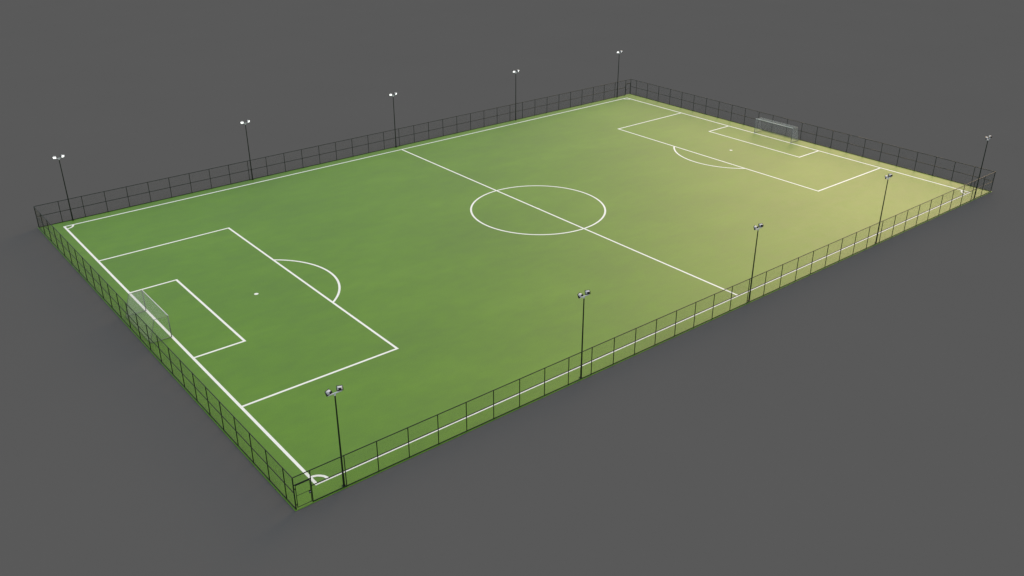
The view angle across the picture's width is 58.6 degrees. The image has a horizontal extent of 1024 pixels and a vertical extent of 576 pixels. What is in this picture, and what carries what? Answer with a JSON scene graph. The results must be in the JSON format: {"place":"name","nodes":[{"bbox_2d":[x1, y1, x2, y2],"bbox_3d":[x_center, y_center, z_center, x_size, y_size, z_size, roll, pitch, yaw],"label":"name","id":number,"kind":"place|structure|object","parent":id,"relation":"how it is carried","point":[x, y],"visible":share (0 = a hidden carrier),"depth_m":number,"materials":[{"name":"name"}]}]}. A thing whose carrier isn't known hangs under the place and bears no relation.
{"place":"outdoors","nodes":[
{"label":"outdoors","id":0,"kind":"place"},
{"bbox_2d":[0,0,1023,575],"bbox_3d":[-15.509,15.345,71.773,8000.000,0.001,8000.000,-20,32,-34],"label":"ground","id":1,"kind":"structure","parent":0,"point":[860,414],"depth_m":92.34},
{"bbox_2d":[38,94,991,510],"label":"football pitch","id":2,"kind":"object","parent":1,"relation":"on","point":[394,290],"visible":0.99,"depth_m":110.05,"materials":[{"name":"green plant"}]},
{"bbox_2d":[52,154,73,220],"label":"floodlight mast","id":3,"kind":"object","parent":2,"relation":"on","point":[61,156],"visible":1,"depth_m":118.47,"materials":[{"name":"metal"}]},
{"bbox_2d":[126,290,171,342],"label":"football goal","id":4,"kind":"object","parent":2,"relation":"on","point":[142,291],"visible":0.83,"depth_m":93.49,"materials":[{"name":"white fabric"}]},
{"bbox_2d":[34,207,294,507],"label":"chain link fence","id":5,"kind":"object","parent":2,"relation":"on","point":[173,360],"visible":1,"depth_m":85.33,"materials":[{"name":"black metal"}]},
{"bbox_2d":[240,120,253,179],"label":"floodlight mast","id":6,"kind":"object","parent":2,"relation":"on","point":[242,122],"visible":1,"depth_m":132.88,"materials":[{"name":"metal"}]},
{"bbox_2d":[33,79,630,226],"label":"chain link fence","id":7,"kind":"object","parent":2,"relation":"on","point":[368,143],"visible":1,"depth_m":139.48,"materials":[{"name":"black metal"}]},
{"bbox_2d":[325,385,345,486],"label":"floodlight mast","id":8,"kind":"object","parent":2,"relation":"on","point":[339,388],"visible":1,"depth_m":68.46,"materials":[{"name":"metal"}]},
{"bbox_2d":[389,92,396,146],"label":"floodlight mast","id":9,"kind":"object","parent":2,"relation":"on","point":[390,94],"visible":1,"depth_m":147.29,"materials":[{"name":"metal"}]},
{"bbox_2d":[513,70,518,119],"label":"floodlight mast","id":10,"kind":"object","parent":2,"relation":"on","point":[515,92],"visible":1,"depth_m":161.74,"materials":[{"name":"metal"}]},
{"bbox_2d":[577,290,590,377],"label":"floodlight mast","id":11,"kind":"object","parent":2,"relation":"on","point":[587,292],"visible":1,"depth_m":83.06,"materials":[{"name":"metal"}]},
{"bbox_2d":[617,50,622,95],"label":"floodlight mast","id":12,"kind":"object","parent":2,"relation":"on","point":[618,72],"visible":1,"depth_m":176.21,"materials":[{"name":"metal"}]},
{"bbox_2d":[291,172,995,509],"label":"chain link fence","id":13,"kind":"object","parent":2,"relation":"on","point":[635,340],"visible":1,"depth_m":87.82,"materials":[{"name":"black metal"}]},
{"bbox_2d":[294,478,311,507],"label":"fence gate","id":14,"kind":"structure","parent":13,"relation":"attached to","point":[297,484],"depth_m":68.72,"materials":[{"name":"black metal"}]},
{"bbox_2d":[748,223,763,300],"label":"floodlight mast","id":15,"kind":"object","parent":2,"relation":"on","point":[760,225],"visible":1,"depth_m":97.40,"materials":[{"name":"metal"}]},
{"bbox_2d":[754,117,798,142],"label":"football goal","id":16,"kind":"object","parent":2,"relation":"on","point":[792,126],"visible":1,"depth_m":154.41,"materials":[{"name":"white fabric"}]},
{"bbox_2d":[630,79,994,190],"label":"chain link fence","id":17,"kind":"object","parent":2,"relation":"on","point":[731,112],"visible":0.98,"depth_m":148.96,"materials":[{"name":"black metal"}]},
{"bbox_2d":[875,173,892,242],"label":"floodlight mast","id":18,"kind":"object","parent":2,"relation":"on","point":[888,176],"visible":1,"depth_m":111.69,"materials":[{"name":"metal"}]},
{"bbox_2d":[974,135,991,197],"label":"floodlight mast","id":19,"kind":"object","parent":2,"relation":"on","point":[988,137],"visible":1,"depth_m":125.93,"materials":[{"name":"metal"}]}
]}

